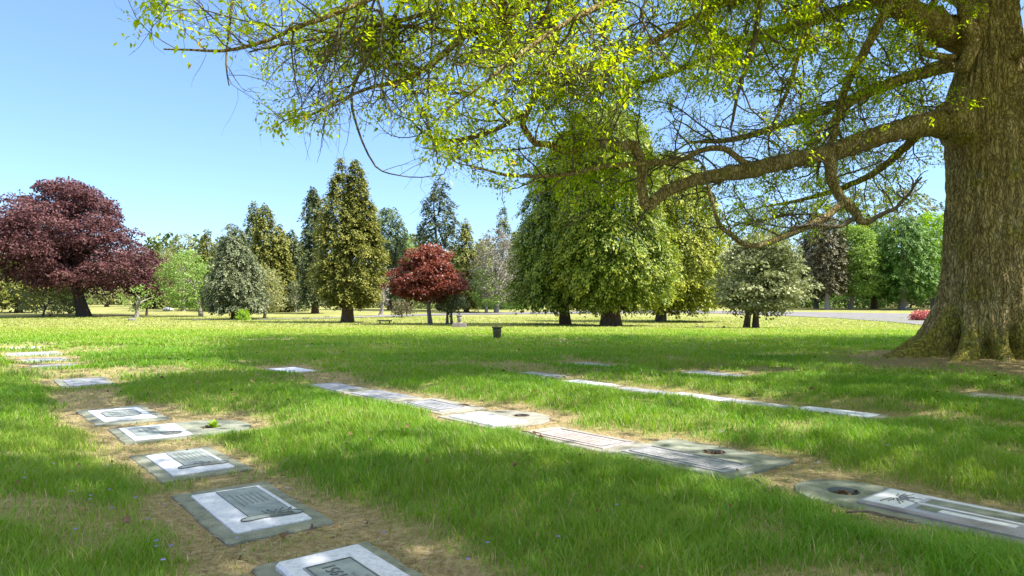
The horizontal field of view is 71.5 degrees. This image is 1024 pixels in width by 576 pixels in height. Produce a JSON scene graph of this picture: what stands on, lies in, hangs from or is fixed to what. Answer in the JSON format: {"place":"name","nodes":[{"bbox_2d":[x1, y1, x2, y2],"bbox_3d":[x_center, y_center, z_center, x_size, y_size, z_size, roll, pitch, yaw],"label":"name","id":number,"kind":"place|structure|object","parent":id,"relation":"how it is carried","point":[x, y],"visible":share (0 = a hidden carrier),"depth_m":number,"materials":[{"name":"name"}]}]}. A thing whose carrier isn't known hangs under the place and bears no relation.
{"place":"outdoors","nodes":[
{"label":"outdoors","id":0,"kind":"place"},
{"bbox_2d":[0,298,1023,575],"bbox_3d":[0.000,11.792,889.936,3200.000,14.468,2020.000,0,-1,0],"label":"ground","id":1,"kind":"structure","parent":0,"point":[348,532],"depth_m":4.64,"materials":[{"name":"green plant"}]},
{"bbox_2d":[0,235,48,312],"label":"young conifer","id":2,"kind":"object","parent":1,"relation":"on","point":[7,301],"visible":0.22,"depth_m":103.50,"materials":[{"name":"green plant"}]},
{"bbox_2d":[4,351,61,356],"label":"grave marker","id":3,"kind":"object","parent":1,"relation":"on","point":[27,353],"visible":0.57,"depth_m":14.18,"materials":[{"name":"stone"}]},
{"bbox_2d":[8,275,72,306],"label":"woodland tree","id":4,"kind":"object","parent":1,"relation":"on","point":[42,297],"visible":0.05,"depth_m":147.92,"materials":[{"name":"green plant"}]},
{"bbox_2d":[18,357,70,362],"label":"grave marker","id":5,"kind":"object","parent":1,"relation":"on","point":[49,359],"visible":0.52,"depth_m":12.75,"materials":[{"name":"stone"}]},
{"bbox_2d":[13,283,84,315],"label":"broad shrub","id":6,"kind":"object","parent":1,"relation":"on","point":[47,307],"visible":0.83,"depth_m":90.73,"materials":[{"name":"green plant"}]},
{"bbox_2d":[30,363,77,368],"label":"grave marker","id":7,"kind":"object","parent":1,"relation":"on","point":[39,366],"visible":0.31,"depth_m":11.51,"materials":[{"name":"stone"}]},
{"bbox_2d":[50,288,92,313],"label":"broad shrub","id":8,"kind":"object","parent":1,"relation":"on","point":[69,303],"visible":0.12,"depth_m":99.44,"materials":[{"name":"green plant"}]},
{"bbox_2d":[53,377,113,388],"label":"grave marker","id":9,"kind":"object","parent":1,"relation":"on","point":[82,381],"visible":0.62,"depth_m":9.21,"materials":[{"name":"stone"}]},
{"bbox_2d":[0,176,172,316],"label":"purple maple","id":10,"kind":"object","parent":1,"relation":"on","point":[45,251],"visible":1,"depth_m":87.93,"materials":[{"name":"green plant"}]},
{"bbox_2d":[83,271,133,306],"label":"woodland tree","id":11,"kind":"object","parent":1,"relation":"on","point":[107,301],"visible":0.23,"depth_m":159.63,"materials":[{"name":"green plant"}]},
{"bbox_2d":[76,405,170,426],"bbox_3d":[-3.600,1.209,6.548,0.593,0.120,1.132,1,-2,-39],"label":"grave marker","id":12,"kind":"object","parent":1,"relation":"on","point":[113,416],"visible":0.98,"depth_m":6.42,"materials":[{"name":"stone"}]},
{"bbox_2d":[117,283,161,317],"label":"tree","id":13,"kind":"object","parent":1,"relation":"on","point":[138,302],"visible":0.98,"depth_m":85.79,"materials":[{"name":"green plant"}]},
{"bbox_2d":[132,293,150,307],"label":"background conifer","id":14,"kind":"object","parent":1,"relation":"on","point":[133,305],"visible":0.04,"depth_m":138.24,"materials":[{"name":"green plant"}]},
{"bbox_2d":[123,272,174,315],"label":"tree","id":15,"kind":"object","parent":1,"relation":"on","point":[146,281],"visible":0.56,"depth_m":93.73,"materials":[{"name":"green plant"}]},
{"bbox_2d":[135,244,173,308],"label":"background conifer","id":16,"kind":"object","parent":1,"relation":"on","point":[159,305],"visible":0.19,"depth_m":123.57,"materials":[{"name":"green plant"}]},
{"bbox_2d":[163,307,173,310],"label":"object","id":17,"kind":"object","parent":1,"relation":"on","point":[168,309],"visible":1,"depth_m":113.01,"materials":[{"name":"white paint"}]},
{"bbox_2d":[160,249,186,307],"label":"background tree","id":18,"kind":"object","parent":1,"relation":"on","point":[164,255],"visible":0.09,"depth_m":137.53,"materials":[{"name":"green plant"}]},
{"bbox_2d":[107,420,251,444],"bbox_3d":[-2.681,1.202,5.839,1.028,0.120,0.804,1,-2,-38],"label":"grave marker","id":19,"kind":"object","parent":1,"relation":"on","point":[150,433],"visible":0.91,"depth_m":5.74,"materials":[{"name":"stone"}]},
{"bbox_2d":[206,419,219,427],"bbox_3d":[-2.506,1.137,5.987,0.122,0.092,0.155,0,-1,-23],"label":"sprout","id":20,"kind":"object","parent":19,"relation":"in","point":[213,423],"visible":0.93,"depth_m":5.95,"materials":[{"name":"green plant"}]},
{"bbox_2d":[160,232,201,310],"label":"leafy tree","id":21,"kind":"object","parent":1,"relation":"on","point":[185,236],"visible":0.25,"depth_m":111.66,"materials":[{"name":"green plant"}]},
{"bbox_2d":[149,249,214,316],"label":"light birch","id":22,"kind":"object","parent":1,"relation":"on","point":[194,286],"visible":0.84,"depth_m":89.63,"materials":[{"name":"green plant"}]},
{"bbox_2d":[178,242,198,307],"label":"background conifer","id":23,"kind":"object","parent":1,"relation":"on","point":[191,245],"visible":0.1,"depth_m":141.56,"materials":[{"name":"green plant"}]},
{"bbox_2d":[129,446,253,483],"bbox_3d":[-2.100,1.175,4.619,0.534,0.118,0.932,1,-2,-39],"label":"grave marker","id":24,"kind":"object","parent":1,"relation":"on","point":[182,463],"visible":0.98,"depth_m":4.53,"materials":[{"name":"stone"}]},
{"bbox_2d":[188,228,222,308],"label":"background conifer","id":25,"kind":"object","parent":1,"relation":"on","point":[204,252],"visible":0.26,"depth_m":117.49,"materials":[{"name":"green plant"}]},
{"bbox_2d":[197,223,270,318],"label":"grey conifer","id":26,"kind":"object","parent":1,"relation":"on","point":[218,279],"visible":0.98,"depth_m":77.49,"materials":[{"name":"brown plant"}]},
{"bbox_2d":[234,308,250,320],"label":"shrub","id":27,"kind":"object","parent":1,"relation":"on","point":[245,315],"visible":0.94,"depth_m":74.36,"materials":[{"name":"green plant"}]},
{"bbox_2d":[231,200,265,281],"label":"tall conifer","id":28,"kind":"object","parent":1,"relation":"on","point":[252,215],"visible":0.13,"depth_m":111.56,"materials":[{"name":"green plant"}]},
{"bbox_2d":[171,481,334,546],"bbox_3d":[-1.330,1.153,3.589,0.513,0.118,0.969,1,-1,-38],"label":"grave marker","id":29,"kind":"object","parent":1,"relation":"on","point":[252,512],"visible":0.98,"depth_m":3.48,"materials":[{"name":"stone"}]},
{"bbox_2d":[242,203,285,311],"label":"tall conifer","id":30,"kind":"object","parent":1,"relation":"on","point":[266,234],"visible":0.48,"depth_m":107.38,"materials":[{"name":"green plant"}]},
{"bbox_2d":[251,264,287,317],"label":"pale shrub","id":31,"kind":"object","parent":1,"relation":"on","point":[276,297],"visible":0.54,"depth_m":83.75,"materials":[{"name":"green plant"}]},
{"bbox_2d":[263,224,298,311],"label":"tall conifer","id":32,"kind":"object","parent":1,"relation":"on","point":[283,248],"visible":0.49,"depth_m":108.45,"materials":[{"name":"green plant"}]},
{"bbox_2d":[265,367,320,373],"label":"grave marker","id":33,"kind":"object","parent":1,"relation":"on","point":[302,370],"visible":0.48,"depth_m":10.82,"materials":[{"name":"stone"}]},
{"bbox_2d":[281,227,308,311],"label":"tall conifer","id":34,"kind":"object","parent":1,"relation":"on","point":[294,250],"visible":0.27,"depth_m":111.55,"materials":[{"name":"green plant"}]},
{"bbox_2d":[284,280,305,311],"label":"shrub","id":35,"kind":"object","parent":1,"relation":"on","point":[294,296],"visible":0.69,"depth_m":107.55,"materials":[{"name":"green plant"}]},
{"bbox_2d":[295,244,311,305],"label":"background conifer","id":36,"kind":"object","parent":1,"relation":"on","point":[303,258],"visible":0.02,"depth_m":137.56,"materials":[{"name":"green plant"}]},
{"bbox_2d":[295,186,331,313],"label":"slim spruce","id":37,"kind":"object","parent":1,"relation":"on","point":[313,207],"visible":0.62,"depth_m":101.39,"materials":[{"name":"green plant"}]},
{"bbox_2d":[252,542,423,575],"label":"grave marker","id":38,"kind":"object","parent":1,"relation":"on","point":[362,559],"visible":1,"depth_m":2.77,"materials":[{"name":"stone"}]},
{"bbox_2d":[304,382,371,392],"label":"grave marker","id":39,"kind":"object","parent":1,"relation":"on","point":[341,387],"visible":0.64,"depth_m":8.57,"materials":[{"name":"stone"}]},
{"bbox_2d":[305,158,390,322],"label":"twin conifer","id":40,"kind":"object","parent":1,"relation":"on","point":[353,231],"visible":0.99,"depth_m":66.21,"materials":[{"name":"green plant"}]},
{"bbox_2d":[365,266,388,307],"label":"background conifer","id":41,"kind":"object","parent":1,"relation":"on","point":[385,304],"visible":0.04,"depth_m":138.60,"materials":[{"name":"green plant"}]},
{"bbox_2d":[344,389,422,402],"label":"grave marker","id":42,"kind":"object","parent":1,"relation":"on","point":[383,394],"visible":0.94,"depth_m":7.86,"materials":[{"name":"stone"}]},
{"bbox_2d":[374,266,395,314],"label":"bare tree","id":43,"kind":"object","parent":1,"relation":"on","point":[381,306],"visible":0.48,"depth_m":94.51,"materials":[{"name":"grey plant"}]},
{"bbox_2d":[377,207,411,309],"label":"round pine","id":44,"kind":"object","parent":1,"relation":"on","point":[395,226],"visible":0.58,"depth_m":117.34,"materials":[{"name":"green plant"}]},
{"bbox_2d":[389,299,416,316],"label":"shrub","id":45,"kind":"object","parent":1,"relation":"on","point":[403,309],"visible":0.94,"depth_m":87.50,"materials":[{"name":"green plant"}]},
{"bbox_2d":[398,234,414,307],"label":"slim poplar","id":46,"kind":"object","parent":1,"relation":"on","point":[405,257],"visible":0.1,"depth_m":121.75,"materials":[{"name":"green plant"}]},
{"bbox_2d":[393,301,437,308],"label":"undergrowth shrub","id":47,"kind":"object","parent":1,"relation":"on","point":[417,305],"visible":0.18,"depth_m":124.81,"materials":[{"name":"green plant"}]},
{"bbox_2d":[379,242,470,324],"bbox_3d":[-7.208,-0.227,61.009,7.412,7.567,6.987,1,-1,-31],"label":"red maple","id":48,"kind":"object","parent":1,"relation":"on","point":[433,274],"visible":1,"depth_m":60.02,"materials":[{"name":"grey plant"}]},
{"bbox_2d":[410,176,462,310],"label":"layered spruce","id":49,"kind":"object","parent":1,"relation":"on","point":[435,223],"visible":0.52,"depth_m":113.23,"materials":[{"name":"green plant"}]},
{"bbox_2d":[394,398,487,414],"bbox_3d":[-0.730,1.225,7.178,0.600,0.118,1.004,0,-1,-38],"label":"grave marker","id":50,"kind":"object","parent":1,"relation":"on","point":[439,406],"visible":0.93,"depth_m":7.06,"materials":[{"name":"stone"}]},
{"bbox_2d":[23,382,866,559],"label":"wild violets","id":51,"kind":"object","parent":1,"relation":"on","point":[277,489],"visible":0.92,"depth_m":3.07,"materials":[{"name":"purple plant"}]},
{"bbox_2d":[434,294,470,323],"bbox_3d":[-5.550,1.870,63.250,3.120,3.387,3.721,-1,-2,44],"label":"two stemmed tree","id":52,"kind":"object","parent":1,"relation":"on","point":[450,305],"visible":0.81,"depth_m":62.67,"materials":[{"name":"green plant"}]},
{"bbox_2d":[452,313,465,326],"bbox_3d":[-3.540,2.150,47.843,0.910,1.107,0.670,0,-1,0],"label":"pedestal urn","id":53,"kind":"object","parent":1,"relation":"on","point":[459,319],"visible":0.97,"depth_m":47.53,"materials":[{"name":"grey stone"}]},
{"bbox_2d":[452,218,484,311],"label":"gold conifer","id":54,"kind":"object","parent":1,"relation":"on","point":[463,265],"visible":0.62,"depth_m":107.34,"materials":[{"name":"brown plant"}]},
{"bbox_2d":[0,232,941,305],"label":"woods","id":55,"kind":"object","parent":1,"relation":"on","point":[164,239],"visible":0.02,"depth_m":184.88,"materials":[{"name":"plant"}]},
{"bbox_2d":[472,240,493,300],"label":"background tree","id":56,"kind":"object","parent":1,"relation":"on","point":[480,249],"visible":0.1,"depth_m":135.44,"materials":[{"name":"green plant"}]},
{"bbox_2d":[466,263,507,312],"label":"birch","id":57,"kind":"object","parent":1,"relation":"on","point":[486,302],"visible":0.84,"depth_m":103.47,"materials":[{"name":"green plant"}]},
{"bbox_2d":[467,228,518,312],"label":"lilac tree","id":58,"kind":"object","parent":1,"relation":"on","point":[494,254],"visible":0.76,"depth_m":103.86,"materials":[{"name":"grey plant"}]},
{"bbox_2d":[438,410,550,428],"bbox_3d":[-0.083,1.207,6.385,0.840,0.120,0.889,1,-1,-38],"label":"grave marker","id":59,"kind":"object","parent":1,"relation":"on","point":[508,418],"visible":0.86,"depth_m":6.29,"materials":[{"name":"concrete"}]},
{"bbox_2d":[492,327,501,338],"bbox_3d":[-0.398,1.207,18.955,0.286,0.348,0.286,0,-1,0],"label":"flower urn","id":60,"kind":"object","parent":1,"relation":"on","point":[497,332],"visible":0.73,"depth_m":18.86,"materials":[{"name":"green metal"}]},
{"bbox_2d":[471,299,530,309],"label":"undergrowth shrub","id":61,"kind":"object","parent":1,"relation":"on","point":[492,307],"visible":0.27,"depth_m":121.28,"materials":[{"name":"green plant"}]},
{"bbox_2d":[492,207,514,309],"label":"slim poplar","id":62,"kind":"object","parent":1,"relation":"on","point":[504,225],"visible":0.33,"depth_m":119.96,"materials":[{"name":"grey plant"}]},
{"bbox_2d":[0,316,1023,575],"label":"grass","id":63,"kind":"structure","parent":1,"relation":"on","point":[968,552],"depth_m":5.04,"materials":[{"name":"green plant"}]},
{"bbox_2d":[15,342,1014,568],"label":"fallen leaves","id":64,"kind":"object","parent":1,"relation":"on","point":[283,535],"visible":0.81,"depth_m":5.98,"materials":[{"name":"brown plant"}]},
{"bbox_2d":[504,231,529,303],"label":"background tree","id":65,"kind":"object","parent":1,"relation":"on","point":[515,234],"visible":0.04,"depth_m":139.54,"materials":[{"name":"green plant"}]},
{"bbox_2d":[521,372,570,378],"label":"grave marker","id":66,"kind":"object","parent":1,"relation":"on","point":[556,376],"visible":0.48,"depth_m":9.92,"materials":[{"name":"stone"}]},
{"bbox_2d":[493,129,602,324],"bbox_3d":[4.369,-4.879,60.474,10.002,17.243,10.190,1,-1,-33],"label":"dark thuja","id":67,"kind":"object","parent":1,"relation":"on","point":[532,257],"visible":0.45,"depth_m":58.27,"materials":[{"name":"green plant"}]},
{"bbox_2d":[113,0,1023,361],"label":"oak tree","id":68,"kind":"object","parent":1,"relation":"on","point":[973,122],"visible":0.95,"depth_m":9.90,"materials":[{"name":"green plant"}]},
{"bbox_2d":[492,0,518,59],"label":"dead leaf clump","id":69,"kind":"object","parent":68,"relation":"hanging from","point":[504,14],"visible":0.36,"depth_m":8.23,"materials":[{"name":"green plant"}]},
{"bbox_2d":[520,426,651,453],"bbox_3d":[0.522,1.196,5.447,0.491,0.118,1.049,1,-2,-40],"label":"grave marker","id":70,"kind":"object","parent":1,"relation":"on","point":[576,438],"visible":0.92,"depth_m":5.35,"materials":[{"name":"stone"}]},
{"bbox_2d":[566,362,608,366],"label":"grave marker","id":71,"kind":"object","parent":1,"relation":"on","point":[586,363],"visible":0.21,"depth_m":11.85,"materials":[{"name":"stone"}]},
{"bbox_2d":[565,379,621,387],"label":"grave marker","id":72,"kind":"object","parent":1,"relation":"on","point":[595,383],"visible":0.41,"depth_m":9.05,"materials":[{"name":"stone"}]},
{"bbox_2d":[544,101,686,325],"bbox_3d":[7.979,-5.558,55.795,10.617,18.313,10.457,-1,-2,44],"label":"giant thuja","id":73,"kind":"object","parent":1,"relation":"on","point":[611,297],"visible":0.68,"depth_m":53.20,"materials":[{"name":"green plant"}]},
{"bbox_2d":[613,387,673,394],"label":"grave marker","id":74,"kind":"object","parent":1,"relation":"on","point":[641,390],"visible":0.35,"depth_m":8.25,"materials":[{"name":"stone"}]},
{"bbox_2d":[624,145,735,321],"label":"golden thuja","id":75,"kind":"object","parent":1,"relation":"on","point":[701,256],"visible":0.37,"depth_m":66.71,"materials":[{"name":"green plant"}]},
{"bbox_2d":[669,392,732,401],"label":"grave marker","id":76,"kind":"object","parent":1,"relation":"on","point":[712,397],"visible":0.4,"depth_m":7.69,"materials":[{"name":"stone"}]},
{"bbox_2d":[612,438,793,480],"bbox_3d":[1.253,1.180,4.820,0.761,0.118,1.013,1,-2,-39],"label":"grave marker","id":77,"kind":"object","parent":1,"relation":"on","point":[724,461],"visible":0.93,"depth_m":4.72,"materials":[{"name":"stone"}]},
{"bbox_2d":[678,370,750,376],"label":"grave marker","id":78,"kind":"object","parent":1,"relation":"on","point":[709,372],"visible":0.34,"depth_m":10.22,"materials":[{"name":"stone"}]},
{"bbox_2d":[714,399,788,409],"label":"grave marker","id":79,"kind":"object","parent":1,"relation":"on","point":[754,402],"visible":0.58,"depth_m":7.26,"materials":[{"name":"stone"}]},
{"bbox_2d":[704,230,825,327],"bbox_3d":[14.440,-0.326,41.399,6.325,6.264,5.978,1,-2,-44],"label":"grey holly","id":80,"kind":"object","parent":1,"relation":"on","point":[764,280],"visible":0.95,"depth_m":40.22,"materials":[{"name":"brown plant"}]},
{"bbox_2d":[742,215,803,272],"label":"woodland tree","id":81,"kind":"object","parent":1,"relation":"on","point":[788,239],"visible":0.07,"depth_m":158.76,"materials":[{"name":"green plant"}]},
{"bbox_2d":[768,226,799,302],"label":"back conifer","id":82,"kind":"object","parent":1,"relation":"on","point":[782,244],"visible":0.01,"depth_m":134.82,"materials":[{"name":"green plant"}]},
{"bbox_2d":[790,296,813,307],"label":"undergrowth shrub","id":83,"kind":"object","parent":1,"relation":"on","point":[809,305],"visible":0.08,"depth_m":136.76,"materials":[{"name":"green plant"}]},
{"bbox_2d":[797,211,834,308],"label":"brown conifer","id":84,"kind":"object","parent":1,"relation":"on","point":[805,241],"visible":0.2,"depth_m":127.61,"materials":[{"name":"grey plant"}]},
{"bbox_2d":[803,216,851,309],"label":"brown conifer","id":85,"kind":"object","parent":1,"relation":"on","point":[832,256],"visible":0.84,"depth_m":117.61,"materials":[{"name":"green plant"}]},
{"bbox_2d":[788,406,889,418],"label":"grave marker","id":86,"kind":"object","parent":1,"relation":"on","point":[853,413],"visible":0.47,"depth_m":6.61,"materials":[{"name":"stone"}]},
{"bbox_2d":[802,293,888,307],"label":"undergrowth shrub","id":87,"kind":"object","parent":1,"relation":"on","point":[844,304],"visible":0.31,"depth_m":134.47,"materials":[{"name":"green plant"}]},
{"bbox_2d":[832,224,888,309],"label":"dogwood","id":88,"kind":"object","parent":1,"relation":"on","point":[866,253],"visible":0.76,"depth_m":117.98,"materials":[{"name":"green plant"}]},
{"bbox_2d":[792,182,943,307],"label":"back tree","id":89,"kind":"object","parent":1,"relation":"on","point":[911,209],"visible":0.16,"depth_m":140.30,"materials":[{"name":"green plant"}]},
{"bbox_2d":[845,510,913,520],"bbox_3d":[1.703,1.057,3.323,0.302,0.043,0.077,0,-1,5],"label":"twig","id":90,"kind":"object","parent":1,"relation":"on","point":[854,511],"visible":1,"depth_m":3.33,"materials":[{"name":"brown wood"}]},
{"bbox_2d":[852,218,907,308],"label":"spreading cedar","id":91,"kind":"object","parent":1,"relation":"on","point":[877,231],"visible":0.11,"depth_m":125.42,"materials":[{"name":"green plant"}]},
{"bbox_2d":[864,216,941,309],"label":"broadleaf tree","id":92,"kind":"object","parent":1,"relation":"on","point":[905,289],"visible":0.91,"depth_m":116.77,"materials":[{"name":"green plant"}]},
{"bbox_2d":[877,287,931,307],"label":"undergrowth shrub","id":93,"kind":"object","parent":1,"relation":"on","point":[923,305],"visible":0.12,"depth_m":135.10,"materials":[{"name":"green plant"}]},
{"bbox_2d":[794,479,1023,544],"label":"grave marker","id":94,"kind":"object","parent":1,"relation":"on","point":[920,508],"visible":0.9,"depth_m":3.57,"materials":[{"name":"stone"}]},
{"bbox_2d":[907,309,929,319],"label":"pink shrub","id":95,"kind":"object","parent":1,"relation":"on","point":[919,314],"visible":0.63,"depth_m":73.63,"materials":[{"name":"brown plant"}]},
{"bbox_2d":[910,211,943,308],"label":"bright tree","id":96,"kind":"object","parent":1,"relation":"on","point":[925,218],"visible":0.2,"depth_m":127.10,"materials":[{"name":"green plant"}]},
{"bbox_2d":[960,392,1023,400],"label":"grave marker","id":97,"kind":"object","parent":1,"relation":"on","point":[990,395],"visible":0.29,"depth_m":7.86,"materials":[{"name":"stone"}]},
{"bbox_2d":[0,0,1023,269],"label":"sky","id":98,"kind":"structure","parent":0,"point":[136,128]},
{"bbox_2d":[192,311,923,323],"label":"road","id":99,"kind":"structure","parent":0,"point":[892,317],"depth_m":93.44,"materials":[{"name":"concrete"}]}
]}

